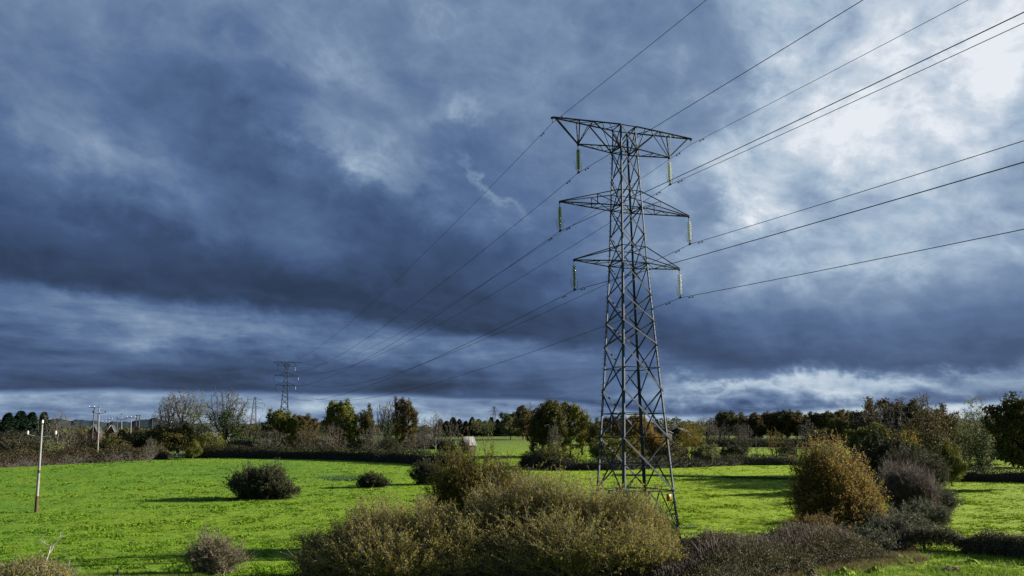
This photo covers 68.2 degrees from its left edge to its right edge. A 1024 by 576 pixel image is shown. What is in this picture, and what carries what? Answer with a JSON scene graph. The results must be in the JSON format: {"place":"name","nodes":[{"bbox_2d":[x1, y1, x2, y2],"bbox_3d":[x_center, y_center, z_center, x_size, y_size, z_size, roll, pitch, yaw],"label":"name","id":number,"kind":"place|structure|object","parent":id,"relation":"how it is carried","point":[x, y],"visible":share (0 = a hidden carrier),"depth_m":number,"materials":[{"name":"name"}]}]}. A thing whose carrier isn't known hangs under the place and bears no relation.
{"place":"outdoors","nodes":[
{"label":"outdoors","id":0,"kind":"place"},
{"bbox_2d":[0,419,967,434],"bbox_3d":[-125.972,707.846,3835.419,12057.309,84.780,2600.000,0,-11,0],"label":"hills","id":1,"kind":"structure","parent":0,"point":[145,423],"depth_m":3183.75,"materials":[{"name":"green plant"}]},
{"bbox_2d":[0,435,1023,575],"bbox_3d":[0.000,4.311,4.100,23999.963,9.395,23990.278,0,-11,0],"label":"ground","id":2,"kind":"structure","parent":0,"point":[514,444],"depth_m":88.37,"materials":[{"name":"green plant"}]},
{"bbox_2d":[0,412,21,446],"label":"conifer tree","id":3,"kind":"object","parent":2,"relation":"on","point":[11,425],"visible":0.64,"depth_m":210.51,"materials":[{"name":"green plant"}]},
{"bbox_2d":[13,411,33,441],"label":"conifer tree","id":4,"kind":"object","parent":2,"relation":"on","point":[22,422],"visible":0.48,"depth_m":213.81,"materials":[{"name":"green plant"}]},
{"bbox_2d":[0,429,47,453],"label":"shrub","id":5,"kind":"object","parent":2,"relation":"on","point":[18,442],"visible":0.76,"depth_m":175.76,"materials":[{"name":"brown plant"}]},
{"bbox_2d":[0,435,54,451],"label":"shrub","id":6,"kind":"object","parent":2,"relation":"on","point":[32,446],"visible":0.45,"depth_m":177.34,"materials":[{"name":"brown plant"}]},
{"bbox_2d":[0,550,79,575],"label":"bush","id":7,"kind":"object","parent":2,"relation":"on","point":[10,570],"visible":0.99,"depth_m":40.77,"materials":[{"name":"beige plant"}]},
{"bbox_2d":[26,420,56,511],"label":"timber pole","id":8,"kind":"object","parent":2,"relation":"on","point":[38,477],"visible":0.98,"depth_m":76.90,"materials":[{"name":"wood"}]},
{"bbox_2d":[33,409,82,451],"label":"tree","id":9,"kind":"object","parent":2,"relation":"on","point":[57,429],"visible":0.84,"depth_m":168.31,"materials":[{"name":"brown plant"}]},
{"bbox_2d":[58,429,108,450],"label":"shrub","id":10,"kind":"object","parent":2,"relation":"on","point":[85,437],"visible":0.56,"depth_m":183.75,"materials":[{"name":"brown plant"}]},
{"bbox_2d":[0,441,172,467],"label":"hedge","id":11,"kind":"object","parent":2,"relation":"on","point":[66,456],"visible":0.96,"depth_m":157.11,"materials":[{"name":"brown plant"}]},
{"bbox_2d":[12,565,204,575],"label":"rough grass","id":12,"kind":"structure","parent":2,"relation":"on","point":[152,573],"depth_m":43.39,"materials":[{"name":"green plant"}]},
{"bbox_2d":[91,432,134,452],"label":"shrub","id":13,"kind":"object","parent":2,"relation":"on","point":[116,439],"visible":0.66,"depth_m":181.23,"materials":[{"name":"green plant"}]},
{"bbox_2d":[119,426,156,452],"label":"shrub","id":14,"kind":"object","parent":2,"relation":"on","point":[140,437],"visible":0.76,"depth_m":185.08,"materials":[{"name":"green plant"}]},
{"bbox_2d":[150,394,186,429],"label":"tree","id":15,"kind":"object","parent":2,"relation":"on","point":[168,417],"visible":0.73,"depth_m":196.82,"materials":[{"name":"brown plant"}]},
{"bbox_2d":[150,422,201,455],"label":"shrub","id":16,"kind":"object","parent":2,"relation":"on","point":[178,438],"visible":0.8,"depth_m":186.66,"materials":[{"name":"green plant"}]},
{"bbox_2d":[158,387,203,453],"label":"tree","id":17,"kind":"object","parent":2,"relation":"on","point":[185,401],"visible":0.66,"depth_m":200.47,"materials":[{"name":"brown plant"}]},
{"bbox_2d":[184,438,202,458],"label":"shrub","id":18,"kind":"object","parent":2,"relation":"on","point":[194,449],"visible":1,"depth_m":173.45,"materials":[{"name":"green plant"}]},
{"bbox_2d":[181,390,214,438],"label":"tree","id":19,"kind":"object","parent":2,"relation":"on","point":[199,429],"visible":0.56,"depth_m":196.64,"materials":[{"name":"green plant"}]},
{"bbox_2d":[196,432,227,450],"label":"shrub","id":20,"kind":"object","parent":2,"relation":"on","point":[207,440],"visible":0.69,"depth_m":183.76,"materials":[{"name":"green plant"}]},
{"bbox_2d":[174,523,257,575],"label":"bush","id":21,"kind":"object","parent":2,"relation":"on","point":[208,555],"visible":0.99,"depth_m":44.37,"materials":[{"name":"grey plant"}]},
{"bbox_2d":[202,388,249,448],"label":"tree","id":22,"kind":"object","parent":2,"relation":"on","point":[225,418],"visible":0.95,"depth_m":192.13,"materials":[{"name":"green plant"}]},
{"bbox_2d":[233,412,265,446],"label":"shrub","id":23,"kind":"object","parent":2,"relation":"on","point":[250,443],"visible":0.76,"depth_m":195.64,"materials":[{"name":"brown plant"}]},
{"bbox_2d":[220,457,303,499],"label":"bramble bush","id":24,"kind":"object","parent":2,"relation":"on","point":[260,482],"visible":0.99,"depth_m":88.48,"materials":[{"name":"green plant"}]},
{"bbox_2d":[250,428,291,450],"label":"shrub","id":25,"kind":"object","parent":2,"relation":"on","point":[269,441],"visible":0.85,"depth_m":186.00,"materials":[{"name":"brown plant"}]},
{"bbox_2d":[260,408,299,449],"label":"tree","id":26,"kind":"object","parent":2,"relation":"on","point":[286,423],"visible":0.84,"depth_m":199.80,"materials":[{"name":"green plant"}]},
{"bbox_2d":[292,413,319,447],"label":"tree","id":27,"kind":"object","parent":2,"relation":"on","point":[305,422],"visible":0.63,"depth_m":217.12,"materials":[{"name":"green plant"}]},
{"bbox_2d":[290,425,323,450],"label":"shrub","id":28,"kind":"object","parent":2,"relation":"on","point":[306,440],"visible":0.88,"depth_m":183.69,"materials":[{"name":"brown plant"}]},
{"bbox_2d":[172,431,451,451],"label":"hedge","id":29,"kind":"object","parent":2,"relation":"on","point":[354,445],"visible":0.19,"depth_m":225.50,"materials":[{"name":"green plant"}]},
{"bbox_2d":[184,442,462,465],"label":"hedge","id":30,"kind":"object","parent":2,"relation":"on","point":[369,454],"visible":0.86,"depth_m":169.60,"materials":[{"name":"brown plant"}]},
{"bbox_2d":[316,422,349,448],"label":"shrub","id":31,"kind":"object","parent":2,"relation":"on","point":[329,439],"visible":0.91,"depth_m":182.37,"materials":[{"name":"brown plant"}]},
{"bbox_2d":[319,398,360,449],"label":"tree","id":32,"kind":"object","parent":2,"relation":"on","point":[349,417],"visible":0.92,"depth_m":200.16,"materials":[{"name":"green plant"}]},
{"bbox_2d":[355,402,374,452],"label":"tree","id":33,"kind":"object","parent":2,"relation":"on","point":[366,421],"visible":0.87,"depth_m":205.70,"materials":[{"name":"green plant"}]},
{"bbox_2d":[354,470,392,487],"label":"bramble bush","id":34,"kind":"object","parent":2,"relation":"on","point":[371,480],"visible":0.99,"depth_m":103.07,"materials":[{"name":"green plant"}]},
{"bbox_2d":[374,401,401,453],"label":"tree","id":35,"kind":"object","parent":2,"relation":"on","point":[390,430],"visible":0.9,"depth_m":200.99,"materials":[{"name":"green plant"}]},
{"bbox_2d":[275,487,513,575],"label":"willow bush","id":36,"kind":"object","parent":2,"relation":"on","point":[387,542],"visible":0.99,"depth_m":40.79,"materials":[{"name":"green plant"}]},
{"bbox_2d":[389,395,419,448],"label":"tree","id":37,"kind":"object","parent":2,"relation":"on","point":[409,413],"visible":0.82,"depth_m":203.66,"materials":[{"name":"green plant"}]},
{"bbox_2d":[405,455,444,484],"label":"bramble bush","id":38,"kind":"object","parent":2,"relation":"on","point":[423,469],"visible":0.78,"depth_m":108.09,"materials":[{"name":"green plant"}]},
{"bbox_2d":[427,410,444,449],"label":"tree","id":39,"kind":"object","parent":2,"relation":"on","point":[435,435],"visible":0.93,"depth_m":225.52,"materials":[{"name":"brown plant"}]},
{"bbox_2d":[407,426,544,522],"bbox_3d":[-2.297,14.632,56.534,11.026,9.079,6.297,0,-11,0],"label":"willow bush","id":40,"kind":"object","parent":2,"relation":"on","point":[450,483],"visible":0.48,"depth_m":55.51,"materials":[{"name":"green plant"}]},
{"bbox_2d":[498,411,523,439],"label":"tree","id":41,"kind":"object","parent":2,"relation":"on","point":[505,425],"visible":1,"depth_m":322.71,"materials":[{"name":"green plant"}]},
{"bbox_2d":[509,404,534,439],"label":"tree","id":42,"kind":"object","parent":2,"relation":"on","point":[527,414],"visible":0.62,"depth_m":326.21,"materials":[{"name":"green plant"}]},
{"bbox_2d":[51,416,994,435],"bbox_3d":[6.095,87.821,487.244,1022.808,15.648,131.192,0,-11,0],"label":"woodland","id":43,"kind":"object","parent":2,"relation":"on","point":[676,420],"visible":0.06,"depth_m":443.57,"materials":[{"name":"green plant"}]},
{"bbox_2d":[525,417,546,451],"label":"tree","id":44,"kind":"object","parent":2,"relation":"on","point":[533,433],"visible":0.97,"depth_m":181.96,"materials":[{"name":"green plant"}]},
{"bbox_2d":[527,398,569,446],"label":"tree","id":45,"kind":"object","parent":2,"relation":"on","point":[550,413],"visible":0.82,"depth_m":183.56,"materials":[{"name":"green plant"}]},
{"bbox_2d":[531,444,573,462],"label":"shrub","id":46,"kind":"object","parent":2,"relation":"on","point":[550,450],"visible":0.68,"depth_m":141.30,"materials":[{"name":"green plant"}]},
{"bbox_2d":[450,457,692,575],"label":"willow bush","id":47,"kind":"object","parent":2,"relation":"on","point":[558,533],"visible":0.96,"depth_m":42.10,"materials":[{"name":"green plant"}]},
{"bbox_2d":[555,399,589,452],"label":"tree","id":48,"kind":"object","parent":2,"relation":"on","point":[576,414],"visible":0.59,"depth_m":188.25,"materials":[{"name":"green plant"}]},
{"bbox_2d":[584,417,603,450],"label":"tree","id":49,"kind":"object","parent":2,"relation":"on","point":[593,429],"visible":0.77,"depth_m":183.73,"materials":[{"name":"green plant"}]},
{"bbox_2d":[584,433,634,461],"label":"shrub","id":50,"kind":"object","parent":2,"relation":"on","point":[613,444],"visible":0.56,"depth_m":145.13,"materials":[{"name":"green plant"}]},
{"bbox_2d":[594,415,625,440],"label":"tree","id":51,"kind":"object","parent":2,"relation":"on","point":[612,428],"visible":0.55,"depth_m":273.08,"materials":[{"name":"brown plant"}]},
{"bbox_2d":[551,116,696,543],"bbox_3d":[9.430,2.935,60.556,13.424,33.491,5.553,4,-12,-19],"label":"lattice pylon","id":52,"kind":"object","parent":2,"relation":"on","point":[636,149],"visible":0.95,"depth_m":61.07,"materials":[{"name":"metal"}]},
{"bbox_2d":[276,0,705,363],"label":"earth wire","id":53,"kind":"object","parent":52,"relation":"attached to","point":[530,145],"visible":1,"depth_m":63.20,"materials":[{"name":"metal"}]},
{"bbox_2d":[283,0,862,372],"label":"power line","id":54,"kind":"object","parent":52,"relation":"hanging from","point":[634,139],"visible":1,"depth_m":49.98,"materials":[{"name":"metal"}]},
{"bbox_2d":[305,0,967,364],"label":"earth wire","id":55,"kind":"object","parent":52,"relation":"attached to","point":[710,134],"visible":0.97,"depth_m":59.80,"materials":[{"name":"metal"}]},
{"bbox_2d":[276,12,1023,385],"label":"power line","id":56,"kind":"object","parent":52,"relation":"hanging from","point":[734,150],"visible":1,"depth_m":36.96,"materials":[{"name":"metal"}]},
{"bbox_2d":[278,162,1023,399],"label":"power line","id":57,"kind":"object","parent":52,"relation":"hanging from","point":[743,243],"visible":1,"depth_m":37.78,"materials":[{"name":"metal"}]},
{"bbox_2d":[295,229,1023,400],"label":"power line","id":58,"kind":"object","parent":52,"relation":"hanging from","point":[740,286],"visible":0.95,"depth_m":51.52,"materials":[{"name":"metal"}]},
{"bbox_2d":[296,23,1023,373],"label":"power line","id":59,"kind":"object","parent":52,"relation":"hanging from","point":[730,157],"visible":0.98,"depth_m":51.63,"materials":[{"name":"metal"}]},
{"bbox_2d":[311,140,1023,386],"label":"power line","id":60,"kind":"object","parent":52,"relation":"hanging from","point":[745,227],"visible":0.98,"depth_m":53.69,"materials":[{"name":"metal"}]},
{"bbox_2d":[621,413,653,439],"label":"tree","id":61,"kind":"object","parent":2,"relation":"on","point":[633,432],"visible":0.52,"depth_m":262.70,"materials":[{"name":"green plant"}]},
{"bbox_2d":[599,475,683,540],"bbox_3d":[8.063,14.765,48.136,5.667,5.555,4.274,0,-11,0],"label":"willow bush","id":62,"kind":"object","parent":2,"relation":"on","point":[626,492],"visible":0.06,"depth_m":47.99,"materials":[{"name":"green plant"}]},
{"bbox_2d":[635,422,667,459],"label":"tree","id":63,"kind":"object","parent":2,"relation":"on","point":[653,444],"visible":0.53,"depth_m":151.11,"materials":[{"name":"brown plant"}]},
{"bbox_2d":[514,452,797,470],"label":"hedge","id":64,"kind":"object","parent":2,"relation":"on","point":[725,460],"visible":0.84,"depth_m":142.80,"materials":[{"name":"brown plant"}]},
{"bbox_2d":[658,439,690,460],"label":"shrub","id":65,"kind":"object","parent":2,"relation":"on","point":[679,454],"visible":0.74,"depth_m":147.37,"materials":[{"name":"green plant"}]},
{"bbox_2d":[673,420,706,459],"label":"tree","id":66,"kind":"object","parent":2,"relation":"on","point":[686,438],"visible":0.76,"depth_m":156.42,"materials":[{"name":"green plant"}]},
{"bbox_2d":[611,473,794,479],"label":"rush line","id":67,"kind":"object","parent":2,"relation":"on","point":[717,476],"visible":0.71,"depth_m":120.03,"materials":[{"name":"green plant"}]},
{"bbox_2d":[690,440,720,459],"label":"shrub","id":68,"kind":"object","parent":2,"relation":"on","point":[708,449],"visible":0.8,"depth_m":148.40,"materials":[{"name":"green plant"}]},
{"bbox_2d":[711,410,738,437],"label":"tree","id":69,"kind":"object","parent":2,"relation":"on","point":[729,416],"visible":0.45,"depth_m":319.35,"materials":[{"name":"green plant"}]},
{"bbox_2d":[719,442,746,458],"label":"shrub","id":70,"kind":"object","parent":2,"relation":"on","point":[736,450],"visible":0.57,"depth_m":153.46,"materials":[{"name":"green plant"}]},
{"bbox_2d":[683,436,812,446],"bbox_3d":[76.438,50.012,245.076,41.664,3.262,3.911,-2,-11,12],"label":"hedge","id":71,"kind":"object","parent":2,"relation":"on","point":[720,443],"visible":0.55,"depth_m":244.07,"materials":[{"name":"green plant"}]},
{"bbox_2d":[740,412,769,438],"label":"tree","id":72,"kind":"object","parent":2,"relation":"on","point":[757,422],"visible":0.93,"depth_m":302.53,"materials":[{"name":"green plant"}]},
{"bbox_2d":[626,520,899,575],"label":"hedge","id":73,"kind":"object","parent":2,"relation":"on","point":[788,547],"visible":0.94,"depth_m":44.59,"materials":[{"name":"brown plant"}]},
{"bbox_2d":[759,410,783,438],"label":"tree","id":74,"kind":"object","parent":2,"relation":"on","point":[770,419],"visible":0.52,"depth_m":305.55,"materials":[{"name":"green plant"}]},
{"bbox_2d":[768,409,794,438],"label":"tree","id":75,"kind":"object","parent":2,"relation":"on","point":[787,423],"visible":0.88,"depth_m":304.68,"materials":[{"name":"green plant"}]},
{"bbox_2d":[784,410,810,438],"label":"tree","id":76,"kind":"object","parent":2,"relation":"on","point":[796,417],"visible":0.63,"depth_m":303.64,"materials":[{"name":"green plant"}]},
{"bbox_2d":[776,508,854,532],"bbox_3d":[20.833,16.840,52.125,5.893,3.371,3.881,0,-11,0],"label":"bush","id":77,"kind":"object","parent":2,"relation":"on","point":[812,519],"visible":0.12,"depth_m":52.14,"materials":[{"name":"orange plant"}]},
{"bbox_2d":[806,410,841,433],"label":"tree","id":78,"kind":"object","parent":2,"relation":"on","point":[822,417],"visible":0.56,"depth_m":305.02,"materials":[{"name":"green plant"}]},
{"bbox_2d":[781,427,891,529],"bbox_3d":[26.105,15.609,60.896,8.462,8.695,6.809,0,-11,0],"label":"golden bush","id":79,"kind":"object","parent":2,"relation":"on","point":[826,481],"visible":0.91,"depth_m":59.84,"materials":[{"name":"yellow plant"}]},
{"bbox_2d":[826,417,854,445],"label":"tree","id":80,"kind":"object","parent":2,"relation":"on","point":[842,424],"visible":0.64,"depth_m":235.05,"materials":[{"name":"green plant"}]},
{"bbox_2d":[764,547,943,575],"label":"dead vegetation","id":81,"kind":"object","parent":2,"relation":"on","point":[838,566],"visible":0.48,"depth_m":47.47,"materials":[{"name":"brown plant"}]},
{"bbox_2d":[843,401,876,453],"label":"tree","id":82,"kind":"object","parent":2,"relation":"on","point":[869,406],"visible":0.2,"depth_m":123.89,"materials":[{"name":"green plant"}]},
{"bbox_2d":[839,520,906,551],"bbox_3d":[24.506,17.588,53.460,6.544,2.335,3.777,0,-11,0],"label":"bramble bush","id":83,"kind":"object","parent":2,"relation":"on","point":[877,537],"visible":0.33,"depth_m":52.97,"materials":[{"name":"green plant"}]},
{"bbox_2d":[843,421,903,482],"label":"tree","id":84,"kind":"object","parent":2,"relation":"on","point":[857,437],"visible":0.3,"depth_m":108.90,"materials":[{"name":"green plant"}]},
{"bbox_2d":[851,400,911,441],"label":"tree","id":85,"kind":"object","parent":2,"relation":"on","point":[887,422],"visible":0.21,"depth_m":115.51,"materials":[{"name":"green plant"}]},
{"bbox_2d":[852,503,917,540],"bbox_3d":[28.296,17.862,57.581,5.893,3.203,4.126,0,-11,0],"label":"bramble bush","id":86,"kind":"object","parent":2,"relation":"on","point":[894,525],"visible":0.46,"depth_m":57.06,"materials":[{"name":"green plant"}]},
{"bbox_2d":[861,396,911,430],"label":"tree","id":87,"kind":"object","parent":2,"relation":"on","point":[883,401],"visible":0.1,"depth_m":126.37,"materials":[{"name":"green plant"}]},
{"bbox_2d":[850,427,932,480],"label":"shrub","id":88,"kind":"object","parent":2,"relation":"on","point":[880,447],"visible":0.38,"depth_m":96.59,"materials":[{"name":"green plant"}]},
{"bbox_2d":[873,425,932,455],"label":"tree","id":89,"kind":"object","parent":2,"relation":"on","point":[915,441],"visible":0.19,"depth_m":105.41,"materials":[{"name":"green plant"}]},
{"bbox_2d":[871,393,939,453],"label":"tree","id":90,"kind":"object","parent":2,"relation":"on","point":[902,415],"visible":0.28,"depth_m":119.67,"materials":[{"name":"green plant"}]},
{"bbox_2d":[872,455,944,515],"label":"thorn bush","id":91,"kind":"object","parent":2,"relation":"on","point":[906,485],"visible":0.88,"depth_m":70.90,"materials":[{"name":"grey plant"}]},
{"bbox_2d":[883,502,943,536],"bbox_3d":[31.482,18.530,60.412,6.152,2.931,4.123,0,-11,0],"label":"bramble bush","id":92,"kind":"object","parent":2,"relation":"on","point":[918,521],"visible":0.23,"depth_m":60.10,"materials":[{"name":"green plant"}]},
{"bbox_2d":[876,439,954,492],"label":"thorn bush","id":93,"kind":"object","parent":2,"relation":"on","point":[942,477],"visible":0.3,"depth_m":86.94,"materials":[{"name":"brown plant"}]},
{"bbox_2d":[895,398,941,451],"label":"tree","id":94,"kind":"object","parent":2,"relation":"on","point":[908,407],"visible":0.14,"depth_m":120.94,"materials":[{"name":"green plant"}]},
{"bbox_2d":[899,495,955,526],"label":"bramble bush","id":95,"kind":"object","parent":2,"relation":"on","point":[942,514],"visible":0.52,"depth_m":65.61,"materials":[{"name":"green plant"}]},
{"bbox_2d":[885,522,970,551],"bbox_3d":[29.830,17.829,54.076,6.011,2.225,2.127,-4,-12,22],"label":"hedge","id":96,"kind":"object","parent":2,"relation":"on","point":[950,539],"visible":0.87,"depth_m":53.77,"materials":[{"name":"green plant"}]},
{"bbox_2d":[898,393,961,462],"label":"tree","id":97,"kind":"object","parent":2,"relation":"on","point":[929,439],"visible":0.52,"depth_m":109.38,"materials":[{"name":"green plant"}]},
{"bbox_2d":[932,438,967,485],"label":"shrub","id":98,"kind":"object","parent":2,"relation":"on","point":[958,467],"visible":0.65,"depth_m":104.28,"materials":[{"name":"green plant"}]},
{"bbox_2d":[933,477,966,510],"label":"bramble bush","id":99,"kind":"object","parent":2,"relation":"on","point":[949,501],"visible":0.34,"depth_m":76.35,"materials":[{"name":"green plant"}]},
{"bbox_2d":[939,401,969,459],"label":"tree","id":100,"kind":"object","parent":2,"relation":"on","point":[949,417],"visible":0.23,"depth_m":125.10,"materials":[{"name":"green plant"}]},
{"bbox_2d":[948,395,999,471],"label":"tree","id":101,"kind":"object","parent":2,"relation":"on","point":[980,451],"visible":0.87,"depth_m":119.16,"materials":[{"name":"green plant"}]},
{"bbox_2d":[948,465,1023,482],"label":"hedge","id":102,"kind":"object","parent":2,"relation":"on","point":[1001,476],"visible":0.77,"depth_m":111.84,"materials":[{"name":"green plant"}]},
{"bbox_2d":[957,525,1023,558],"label":"hedge","id":103,"kind":"object","parent":2,"relation":"on","point":[995,543],"visible":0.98,"depth_m":51.56,"materials":[{"name":"green plant"}]},
{"bbox_2d":[977,391,1023,469],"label":"tree","id":104,"kind":"object","parent":2,"relation":"on","point":[1010,449],"visible":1,"depth_m":101.42,"materials":[{"name":"green plant"}]},
{"bbox_2d":[0,0,1023,426],"label":"sky","id":105,"kind":"structure","parent":0,"point":[196,195],"materials":[{"name":"blue"}]},
{"bbox_2d":[797,551,1023,575],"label":"tussock grass","id":106,"kind":"structure","parent":0,"point":[992,569],"depth_m":46.42,"materials":[{"name":"green plant"}]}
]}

